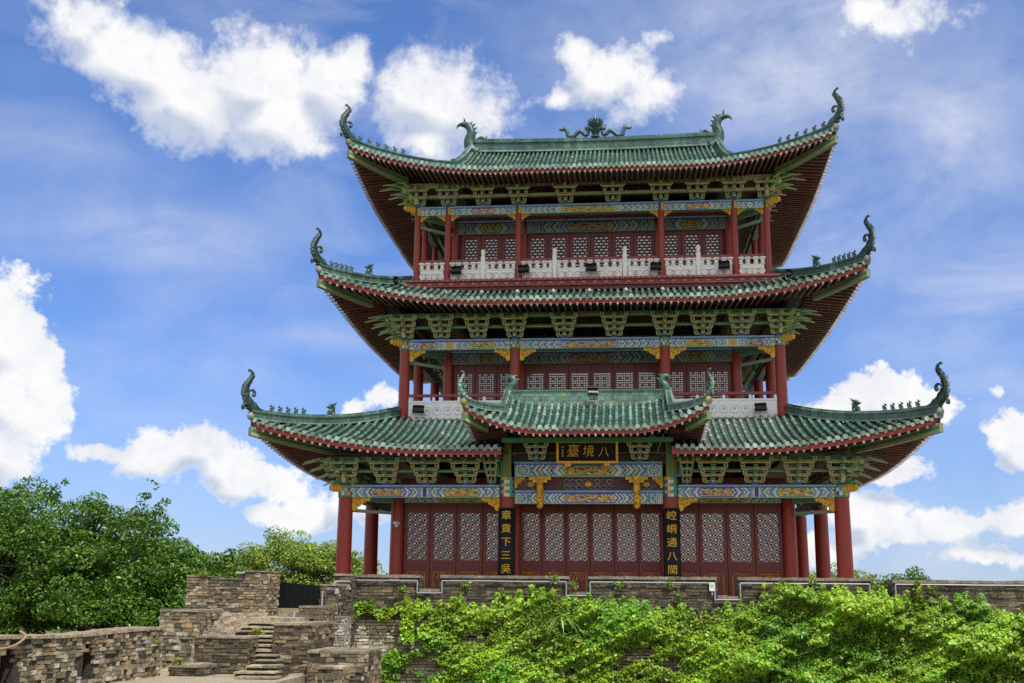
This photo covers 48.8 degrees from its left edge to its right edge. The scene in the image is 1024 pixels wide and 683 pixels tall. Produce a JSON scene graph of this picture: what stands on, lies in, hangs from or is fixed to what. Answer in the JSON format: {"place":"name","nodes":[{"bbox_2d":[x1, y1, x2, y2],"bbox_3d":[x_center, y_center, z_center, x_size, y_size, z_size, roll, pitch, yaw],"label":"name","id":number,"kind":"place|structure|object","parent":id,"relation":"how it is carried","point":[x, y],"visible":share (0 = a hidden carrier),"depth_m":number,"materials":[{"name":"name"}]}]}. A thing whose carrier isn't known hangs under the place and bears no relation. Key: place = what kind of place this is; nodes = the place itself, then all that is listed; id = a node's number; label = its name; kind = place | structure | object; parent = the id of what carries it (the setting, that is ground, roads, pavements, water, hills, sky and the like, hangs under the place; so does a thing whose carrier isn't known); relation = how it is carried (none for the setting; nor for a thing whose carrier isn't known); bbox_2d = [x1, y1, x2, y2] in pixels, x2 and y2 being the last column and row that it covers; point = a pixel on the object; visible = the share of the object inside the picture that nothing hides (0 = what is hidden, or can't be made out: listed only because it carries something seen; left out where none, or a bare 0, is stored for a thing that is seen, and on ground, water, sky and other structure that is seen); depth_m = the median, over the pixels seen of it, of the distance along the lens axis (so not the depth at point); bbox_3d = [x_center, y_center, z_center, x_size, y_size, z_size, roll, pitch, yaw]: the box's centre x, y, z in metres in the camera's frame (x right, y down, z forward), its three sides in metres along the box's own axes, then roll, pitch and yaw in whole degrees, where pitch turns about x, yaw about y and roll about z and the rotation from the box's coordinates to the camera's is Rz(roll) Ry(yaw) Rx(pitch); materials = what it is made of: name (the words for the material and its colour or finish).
{"place":"outdoors","nodes":[
{"label":"outdoors","id":0,"kind":"place"},
{"bbox_2d":[30,627,76,633],"bbox_3d":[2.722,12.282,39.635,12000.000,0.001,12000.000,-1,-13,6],"label":"ground","id":1,"kind":"structure","parent":0,"point":[52,631],"depth_m":96.30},
{"bbox_2d":[0,475,254,634],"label":"tree","id":2,"kind":"object","parent":1,"relation":"on","point":[84,582],"visible":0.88,"depth_m":38.44,"materials":[{"name":"green plant"}]},
{"bbox_2d":[220,525,387,585],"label":"tree","id":3,"kind":"object","parent":1,"relation":"on","point":[308,563],"visible":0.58,"depth_m":85.53,"materials":[{"name":"green plant"}]},
{"bbox_2d":[316,665,350,682],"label":"stone wall","id":4,"kind":"structure","parent":1,"relation":"on","point":[333,674],"depth_m":28.08,"materials":[{"name":"beige stone"}]},
{"bbox_2d":[354,574,1023,682],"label":"rampart wall","id":5,"kind":"structure","parent":1,"relation":"on","point":[371,631],"depth_m":36.40,"materials":[{"name":"stone"}]},
{"bbox_2d":[394,585,405,597],"bbox_3d":[-3.653,8.153,36.978,0.376,0.485,0.212,-1,-13,6],"label":"weed tuft","id":6,"kind":"object","parent":5,"relation":"attached to","point":[402,588],"visible":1,"depth_m":36.96,"materials":[{"name":"green plant"}]},
{"bbox_2d":[460,580,471,592],"bbox_3d":[-1.493,7.986,36.791,0.405,0.400,0.213,-1,-13,6],"label":"weed tuft","id":7,"kind":"object","parent":5,"relation":"attached to","point":[465,585],"visible":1,"depth_m":36.78,"materials":[{"name":"green plant"}]},
{"bbox_2d":[500,588,511,597],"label":"weed tuft","id":8,"kind":"object","parent":5,"relation":"attached to","point":[503,593],"visible":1,"depth_m":36.61,"materials":[{"name":"green plant"}]},
{"bbox_2d":[549,569,559,583],"bbox_3d":[1.386,7.627,36.585,0.359,0.495,0.206,-1,-13,6],"label":"weed tuft","id":9,"kind":"object","parent":5,"relation":"attached to","point":[555,579],"visible":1,"depth_m":36.56,"materials":[{"name":"green plant"}]},
{"bbox_2d":[240,87,950,595],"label":"pavilion","id":10,"kind":"structure","parent":5,"relation":"on","point":[510,363],"depth_m":44.38,"materials":[{"name":"wood"}]},
{"bbox_2d":[393,276,400,286],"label":"floodlight","id":11,"kind":"object","parent":10,"relation":"attached to","point":[397,280],"visible":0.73,"depth_m":46.31,"materials":[{"name":"paint"}]},
{"bbox_2d":[403,503,430,588],"bbox_3d":[-3.640,8.105,43.070,0.994,3.830,0.120,-1,-13,6],"label":"door leaf","id":12,"kind":"structure","parent":10,"relation":"in","point":[416,557],"depth_m":43.17,"materials":[{"name":"brown wood"}]},
{"bbox_2d":[412,405,424,420],"bbox_3d":[-3.705,2.824,44.554,0.497,0.596,0.346,3,-13,-12],"label":"floodlight","id":13,"kind":"object","parent":10,"relation":"on","point":[418,409],"visible":0.98,"depth_m":44.50,"materials":[{"name":"paint"}]},
{"bbox_2d":[429,503,456,588],"bbox_3d":[-2.627,8.092,42.971,0.993,3.830,0.120,-1,-13,6],"label":"door leaf","id":14,"kind":"structure","parent":10,"relation":"in","point":[443,531],"depth_m":43.06,"materials":[{"name":"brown wood"}]},
{"bbox_2d":[450,266,461,277],"bbox_3d":[-2.318,-2.811,46.902,0.496,0.596,0.346,-3,-13,15],"label":"floodlight","id":15,"kind":"object","parent":10,"relation":"on","point":[455,270],"visible":1,"depth_m":46.85,"materials":[{"name":"paint"}]},
{"bbox_2d":[454,366,475,400],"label":"door leaf","id":16,"kind":"structure","parent":10,"relation":"in","point":[469,379],"depth_m":46.85,"materials":[{"name":"red wood"}]},
{"bbox_2d":[456,503,482,575],"bbox_3d":[-1.614,8.079,42.872,0.994,3.830,0.120,-1,-13,6],"label":"door leaf","id":17,"kind":"structure","parent":10,"relation":"in","point":[469,550],"depth_m":42.98,"materials":[{"name":"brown wood"}]},
{"bbox_2d":[461,236,480,269],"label":"door leaf","id":18,"kind":"structure","parent":10,"relation":"in","point":[470,245],"depth_m":49.02,"materials":[{"name":"red wood"}]},
{"bbox_2d":[475,366,496,399],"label":"door leaf","id":19,"kind":"structure","parent":10,"relation":"in","point":[486,376],"depth_m":46.73,"materials":[{"name":"red wood"}]},
{"bbox_2d":[483,503,497,575],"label":"door leaf","id":20,"kind":"structure","parent":10,"relation":"in","point":[490,519],"depth_m":42.89,"materials":[{"name":"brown wood"}]},
{"bbox_2d":[481,235,500,268],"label":"door leaf","id":21,"kind":"structure","parent":10,"relation":"in","point":[491,244],"depth_m":48.95,"materials":[{"name":"red wood"}]},
{"bbox_2d":[497,365,509,399],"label":"door leaf","id":22,"kind":"structure","parent":10,"relation":"in","point":[502,371],"depth_m":46.70,"materials":[{"name":"red wood"}]},
{"bbox_2d":[498,508,514,575],"bbox_3d":[-0.212,7.749,40.747,0.628,3.460,0.266,-1,-13,6],"label":"couplet board","id":23,"kind":"object","parent":10,"relation":"attached to","point":[506,541],"visible":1,"depth_m":40.80,"materials":[{"name":"black paint"}]},
{"bbox_2d":[501,235,514,268],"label":"door leaf","id":24,"kind":"structure","parent":10,"relation":"in","point":[508,241],"depth_m":48.87,"materials":[{"name":"red wood"}]},
{"bbox_2d":[518,264,529,276],"bbox_3d":[0.488,-2.847,46.628,0.497,0.596,0.346,-2,-13,12],"label":"floodlight","id":25,"kind":"object","parent":10,"relation":"on","point":[523,269],"visible":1,"depth_m":46.58,"materials":[{"name":"paint"}]},
{"bbox_2d":[519,504,541,575],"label":"door leaf","id":26,"kind":"structure","parent":10,"relation":"in","point":[530,516],"depth_m":42.75,"materials":[{"name":"red wood"}]},
{"bbox_2d":[524,365,545,389],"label":"door leaf","id":27,"kind":"structure","parent":10,"relation":"in","point":[534,375],"depth_m":46.57,"materials":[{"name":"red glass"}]},
{"bbox_2d":[527,234,547,267],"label":"door leaf","id":28,"kind":"structure","parent":10,"relation":"in","point":[537,245],"depth_m":48.75,"materials":[{"name":"red wood"}]},
{"bbox_2d":[542,504,565,575],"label":"door leaf","id":29,"kind":"structure","parent":10,"relation":"in","point":[553,515],"depth_m":42.66,"materials":[{"name":"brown wood"}]},
{"bbox_2d":[547,365,567,389],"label":"door leaf","id":30,"kind":"structure","parent":10,"relation":"in","point":[557,375],"depth_m":46.48,"materials":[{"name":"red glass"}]},
{"bbox_2d":[548,234,568,277],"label":"door leaf","id":31,"kind":"structure","parent":10,"relation":"in","point":[560,242],"depth_m":48.67,"materials":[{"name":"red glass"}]},
{"bbox_2d":[566,504,589,594],"bbox_3d":[2.489,8.026,42.471,0.883,3.830,0.120,-1,-13,6],"label":"door leaf","id":32,"kind":"structure","parent":10,"relation":"in","point":[577,515],"depth_m":42.54,"materials":[{"name":"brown wood"}]},
{"bbox_2d":[569,365,590,389],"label":"door leaf","id":33,"kind":"structure","parent":10,"relation":"in","point":[579,375],"depth_m":46.39,"materials":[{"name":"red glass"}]},
{"bbox_2d":[570,233,589,267],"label":"door leaf","id":34,"kind":"structure","parent":10,"relation":"in","point":[579,243],"depth_m":48.57,"materials":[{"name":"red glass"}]},
{"bbox_2d":[556,442,617,465],"bbox_3d":[2.693,4.002,40.438,2.200,0.911,0.321,-1,-13,6],"label":"name board","id":35,"kind":"object","parent":10,"relation":"attached to","point":[605,453],"visible":1,"depth_m":40.40,"materials":[{"name":"black paint"}]},
{"bbox_2d":[585,263,596,276],"bbox_3d":[3.253,-2.883,46.358,0.497,0.596,0.346,0,-13,4],"label":"floodlight","id":36,"kind":"object","parent":10,"relation":"on","point":[590,267],"visible":1,"depth_m":46.30,"materials":[{"name":"paint"}]},
{"bbox_2d":[587,387,598,402],"bbox_3d":[2.970,1.957,41.492,0.444,0.533,0.310,1,-13,-4],"label":"floodlight","id":37,"kind":"object","parent":10,"relation":"attached to","point":[591,391],"visible":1,"depth_m":41.45,"materials":[{"name":"paint"}]},
{"bbox_2d":[591,233,611,266],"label":"door leaf","id":38,"kind":"structure","parent":10,"relation":"in","point":[601,243],"depth_m":48.48,"materials":[{"name":"red wood"}]},
{"bbox_2d":[590,504,613,575],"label":"door leaf","id":39,"kind":"structure","parent":10,"relation":"in","point":[601,515],"depth_m":42.50,"materials":[{"name":"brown wood"}]},
{"bbox_2d":[591,364,612,388],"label":"door leaf","id":40,"kind":"structure","parent":10,"relation":"in","point":[601,374],"depth_m":46.31,"materials":[{"name":"red wood"}]},
{"bbox_2d":[612,232,632,275],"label":"door leaf","id":41,"kind":"structure","parent":10,"relation":"in","point":[619,240],"depth_m":48.39,"materials":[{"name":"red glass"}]},
{"bbox_2d":[613,364,635,388],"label":"door leaf","id":42,"kind":"structure","parent":10,"relation":"in","point":[624,374],"depth_m":46.22,"materials":[{"name":"red wood"}]},
{"bbox_2d":[614,504,638,576],"bbox_3d":[4.293,8.003,42.295,0.883,3.830,0.120,-1,-13,6],"label":"door leaf","id":43,"kind":"structure","parent":10,"relation":"in","point":[625,515],"depth_m":42.41,"materials":[{"name":"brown wood"}]},
{"bbox_2d":[634,232,654,265],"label":"door leaf","id":44,"kind":"structure","parent":10,"relation":"in","point":[644,242],"depth_m":48.31,"materials":[{"name":"red wood"}]},
{"bbox_2d":[636,364,657,388],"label":"door leaf","id":45,"kind":"structure","parent":10,"relation":"in","point":[646,374],"depth_m":46.13,"materials":[{"name":"red wood"}]},
{"bbox_2d":[638,504,662,576],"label":"door leaf","id":46,"kind":"structure","parent":10,"relation":"in","point":[650,523],"depth_m":42.31,"materials":[{"name":"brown wood"}]},
{"bbox_2d":[650,262,661,275],"bbox_3d":[5.870,-2.917,46.102,0.496,0.596,0.346,0,-13,4],"label":"floodlight","id":47,"kind":"object","parent":10,"relation":"on","point":[656,266],"visible":1,"depth_m":46.04,"materials":[{"name":"paint"}]},
{"bbox_2d":[662,508,680,576],"bbox_3d":[5.699,7.673,40.169,0.628,3.460,0.266,-1,-13,6],"label":"couplet board","id":48,"kind":"object","parent":10,"relation":"attached to","point":[671,543],"visible":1,"depth_m":40.23,"materials":[{"name":"black paint"}]},
{"bbox_2d":[665,231,680,265],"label":"door leaf","id":49,"kind":"structure","parent":10,"relation":"in","point":[672,239],"depth_m":48.19,"materials":[{"name":"red wood"}]},
{"bbox_2d":[671,364,686,398],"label":"door leaf","id":50,"kind":"structure","parent":10,"relation":"in","point":[678,371],"depth_m":45.97,"materials":[{"name":"red wood"}]},
{"bbox_2d":[678,504,699,576],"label":"door leaf","id":51,"kind":"structure","parent":10,"relation":"in","point":[689,522],"depth_m":42.17,"materials":[{"name":"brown wood"}]},
{"bbox_2d":[681,231,701,274],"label":"door leaf","id":52,"kind":"structure","parent":10,"relation":"in","point":[689,239],"depth_m":48.12,"materials":[{"name":"red wood"}]},
{"bbox_2d":[686,363,708,398],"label":"door leaf","id":53,"kind":"structure","parent":10,"relation":"in","point":[697,376],"depth_m":45.92,"materials":[{"name":"red wood"}]},
{"bbox_2d":[702,230,722,264],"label":"door leaf","id":54,"kind":"structure","parent":10,"relation":"in","point":[712,241],"depth_m":48.02,"materials":[{"name":"red wood"}]},
{"bbox_2d":[699,504,727,595],"bbox_3d":[7.494,7.961,41.982,0.994,3.830,0.120,-1,-13,6],"label":"door leaf","id":55,"kind":"structure","parent":10,"relation":"in","point":[712,517],"depth_m":42.07,"materials":[{"name":"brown wood"}]},
{"bbox_2d":[709,363,731,398],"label":"door leaf","id":56,"kind":"structure","parent":10,"relation":"in","point":[721,372],"depth_m":45.82,"materials":[{"name":"red wood"}]},
{"bbox_2d":[718,260,730,273],"bbox_3d":[8.619,-2.953,45.833,0.496,0.596,0.346,-3,-13,14],"label":"floodlight","id":57,"kind":"object","parent":10,"relation":"on","point":[723,265],"visible":1,"depth_m":45.78,"materials":[{"name":"paint"}]},
{"bbox_2d":[726,504,755,595],"bbox_3d":[8.507,7.948,41.883,0.993,3.830,0.120,-1,-13,6],"label":"door leaf","id":58,"kind":"structure","parent":10,"relation":"in","point":[739,517],"depth_m":41.97,"materials":[{"name":"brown wood"}]},
{"bbox_2d":[754,403,767,417],"bbox_3d":[9.535,2.666,43.257,0.497,0.596,0.346,-4,-13,17],"label":"floodlight","id":59,"kind":"object","parent":10,"relation":"on","point":[760,407],"visible":0.94,"depth_m":43.20,"materials":[{"name":"paint"}]},
{"bbox_2d":[753,504,783,577],"bbox_3d":[9.519,7.935,41.784,0.994,3.830,0.120,-1,-13,6],"label":"door leaf","id":60,"kind":"structure","parent":10,"relation":"in","point":[767,517],"depth_m":41.89,"materials":[{"name":"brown wood"}]},
{"bbox_2d":[783,269,791,280],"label":"floodlight","id":61,"kind":"object","parent":10,"relation":"attached to","point":[787,273],"visible":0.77,"depth_m":44.78,"materials":[{"name":"paint"}]},
{"bbox_2d":[614,581,623,589],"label":"weed tuft","id":62,"kind":"object","parent":5,"relation":"attached to","point":[619,585],"visible":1,"depth_m":36.31,"materials":[{"name":"green plant"}]},
{"bbox_2d":[665,579,673,589],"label":"weed tuft","id":63,"kind":"object","parent":5,"relation":"attached to","point":[668,584],"visible":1,"depth_m":36.15,"materials":[{"name":"green plant"}]},
{"bbox_2d":[672,589,685,602],"bbox_3d":[5.356,8.121,36.086,0.467,0.448,0.194,-1,-13,6],"label":"weed tuft","id":64,"kind":"object","parent":5,"relation":"attached to","point":[679,595],"visible":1,"depth_m":36.06,"materials":[{"name":"green plant"}]},
{"bbox_2d":[352,583,1023,682],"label":"creeper","id":65,"kind":"object","parent":5,"relation":"attached to","point":[847,617],"visible":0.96,"depth_m":35.17,"materials":[{"name":"green plant"}]},
{"bbox_2d":[536,617,585,638],"bbox_3d":[1.513,8.986,35.365,1.626,0.668,0.542,-1,-13,6],"label":"strap plant","id":66,"kind":"object","parent":65,"relation":"on","point":[555,620],"visible":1,"depth_m":35.39,"materials":[{"name":"green plant"}]},
{"bbox_2d":[807,577,817,587],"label":"weed tuft","id":67,"kind":"object","parent":65,"relation":"on","point":[812,581],"visible":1,"depth_m":35.75,"materials":[{"name":"green plant"}]},
{"bbox_2d":[357,580,1023,601],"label":"conduit","id":68,"kind":"object","parent":5,"relation":"attached to","point":[442,581],"visible":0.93,"depth_m":36.15,"materials":[{"name":"paint"}]},
{"bbox_2d":[709,583,714,594],"bbox_3d":[6.384,7.898,36.044,0.170,0.390,0.090,-1,-13,6],"label":"junction box","id":69,"kind":"object","parent":5,"relation":"attached to","point":[711,587],"visible":1,"depth_m":36.02,"materials":[{"name":"paint"}]},
{"bbox_2d":[912,577,922,589],"bbox_3d":[12.724,7.584,35.438,0.397,0.423,0.216,4,-13,-14],"label":"weed tuft","id":70,"kind":"object","parent":5,"relation":"attached to","point":[917,583],"visible":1,"depth_m":35.43,"materials":[{"name":"green plant"}]},
{"bbox_2d":[928,585,937,596],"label":"weed tuft","id":71,"kind":"object","parent":5,"relation":"attached to","point":[933,590],"visible":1,"depth_m":35.35,"materials":[{"name":"green plant"}]},
{"bbox_2d":[814,562,888,595],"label":"tree","id":72,"kind":"object","parent":1,"relation":"on","point":[865,575],"visible":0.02,"depth_m":86.49,"materials":[{"name":"green plant"}]},
{"bbox_2d":[872,566,941,600],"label":"tree","id":73,"kind":"object","parent":1,"relation":"on","point":[910,574],"visible":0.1,"depth_m":83.98,"materials":[{"name":"green plant"}]},
{"bbox_2d":[112,668,305,682],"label":"path","id":74,"kind":"structure","parent":0,"point":[164,677],"depth_m":27.24,"materials":[{"name":"stone"}]},
{"bbox_2d":[0,626,165,682],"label":"stone wall","id":75,"kind":"structure","parent":74,"relation":"on","point":[111,655],"depth_m":25.07,"materials":[{"name":"beige stone"}]},
{"bbox_2d":[0,630,26,650],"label":"hose","id":76,"kind":"object","parent":75,"relation":"on","point":[19,642],"visible":1,"depth_m":22.30,"materials":[{"name":"rubber"}]},
{"bbox_2d":[75,677,81,682],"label":"pipe stub","id":77,"kind":"object","parent":75,"relation":"attached to","point":[78,679],"visible":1,"depth_m":24.36,"materials":[{"name":"paint"}]},
{"bbox_2d":[159,609,223,668],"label":"stone wall","id":78,"kind":"structure","parent":74,"relation":"on","point":[184,628],"depth_m":32.49,"materials":[{"name":"beige stone"}]},
{"bbox_2d":[168,662,217,676],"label":"stone wall","id":79,"kind":"structure","parent":74,"relation":"on","point":[200,669],"depth_m":28.25,"materials":[{"name":"beige stone"}]},
{"bbox_2d":[172,656,186,664],"bbox_3d":[-8.364,8.033,28.354,0.380,0.256,0.204,-5,-14,23],"label":"weed tuft","id":80,"kind":"object","parent":79,"relation":"on","point":[178,661],"visible":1,"depth_m":28.34,"materials":[{"name":"green plant"}]},
{"bbox_2d":[193,635,257,673],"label":"stone wall","id":81,"kind":"structure","parent":74,"relation":"on","point":[229,654],"depth_m":29.25,"materials":[{"name":"beige stone"}]},
{"bbox_2d":[191,611,267,662],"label":"rubble slope","id":82,"kind":"structure","parent":74,"relation":"on","point":[227,623],"depth_m":33.27,"materials":[{"name":"stone"}]},
{"bbox_2d":[233,611,308,679],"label":"stone stairs","id":83,"kind":"structure","parent":74,"relation":"on","point":[267,665],"depth_m":29.73,"materials":[{"name":"beige stone"}]},
{"bbox_2d":[248,627,264,634],"bbox_3d":[-7.074,8.062,31.320,0.455,0.269,0.198,-1,-13,6],"label":"weed tuft","id":84,"kind":"object","parent":83,"relation":"on","point":[256,631],"visible":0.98,"depth_m":31.30,"materials":[{"name":"green plant"}]},
{"bbox_2d":[298,605,334,620],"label":"stone wall","id":85,"kind":"structure","parent":83,"relation":"on","point":[319,612],"depth_m":33.24,"materials":[{"name":"beige stone"}]},
{"bbox_2d":[271,621,334,673],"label":"stone wall","id":86,"kind":"structure","parent":74,"relation":"on","point":[294,642],"depth_m":29.66,"materials":[{"name":"beige stone"}]},
{"bbox_2d":[319,583,350,615],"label":"brick pier","id":87,"kind":"structure","parent":74,"relation":"on","point":[338,594],"depth_m":35.33,"materials":[{"name":"stone"}]},
{"bbox_2d":[293,581,349,616],"bbox_3d":[-6.057,8.128,34.931,0.456,1.484,3.775,-4,-13,17],"label":"conduit","id":88,"kind":"object","parent":87,"relation":"attached to","point":[294,613],"visible":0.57,"depth_m":35.21,"materials":[{"name":"metal"}]},
{"bbox_2d":[333,616,350,646],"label":"brick buttress","id":89,"kind":"structure","parent":74,"relation":"on","point":[342,626],"depth_m":34.30,"materials":[{"name":"stone"}]},
{"bbox_2d":[305,647,381,682],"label":"stone wall","id":90,"kind":"structure","parent":74,"relation":"on","point":[364,664],"depth_m":28.94,"materials":[{"name":"beige stone"}]},
{"bbox_2d":[0,0,1023,593],"label":"sky","id":91,"kind":"structure","parent":0,"point":[170,170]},
{"bbox_2d":[568,578,578,589],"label":"weed tuft","id":92,"kind":"object","parent":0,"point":[574,584],"visible":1,"depth_m":36.45,"materials":[{"name":"green plant"}]},
{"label":"platform ground","id":93,"kind":"structure","parent":0,"visible":0},
{"bbox_2d":[184,570,280,615],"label":"stone wall","id":94,"kind":"structure","parent":93,"relation":"on","point":[251,591],"depth_m":34.62,"materials":[{"name":"brown stone"}]},
{"bbox_2d":[198,569,207,577],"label":"weed tuft","id":95,"kind":"object","parent":94,"relation":"on","point":[204,574],"visible":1,"depth_m":34.73,"materials":[{"name":"green plant"}]},
{"bbox_2d":[236,572,244,578],"bbox_3d":[-8.327,7.195,34.702,0.260,0.225,0.200,-1,-13,6],"label":"wall lamp","id":96,"kind":"object","parent":94,"relation":"on","point":[241,575],"visible":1,"depth_m":34.67,"materials":[{"name":"metal"}]},
{"bbox_2d":[278,581,327,610],"bbox_3d":[-6.764,8.166,35.859,1.780,1.090,0.100,-1,-13,6],"label":"sheet fence","id":97,"kind":"object","parent":93,"relation":"on","point":[293,596],"visible":0.52,"depth_m":35.85,"materials":[{"name":"black metal"}]},
{"bbox_2d":[333,574,358,646],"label":"brick pillar","id":98,"kind":"structure","parent":93,"relation":"on","point":[351,578],"depth_m":36.81,"materials":[{"name":"stone"}]}
]}

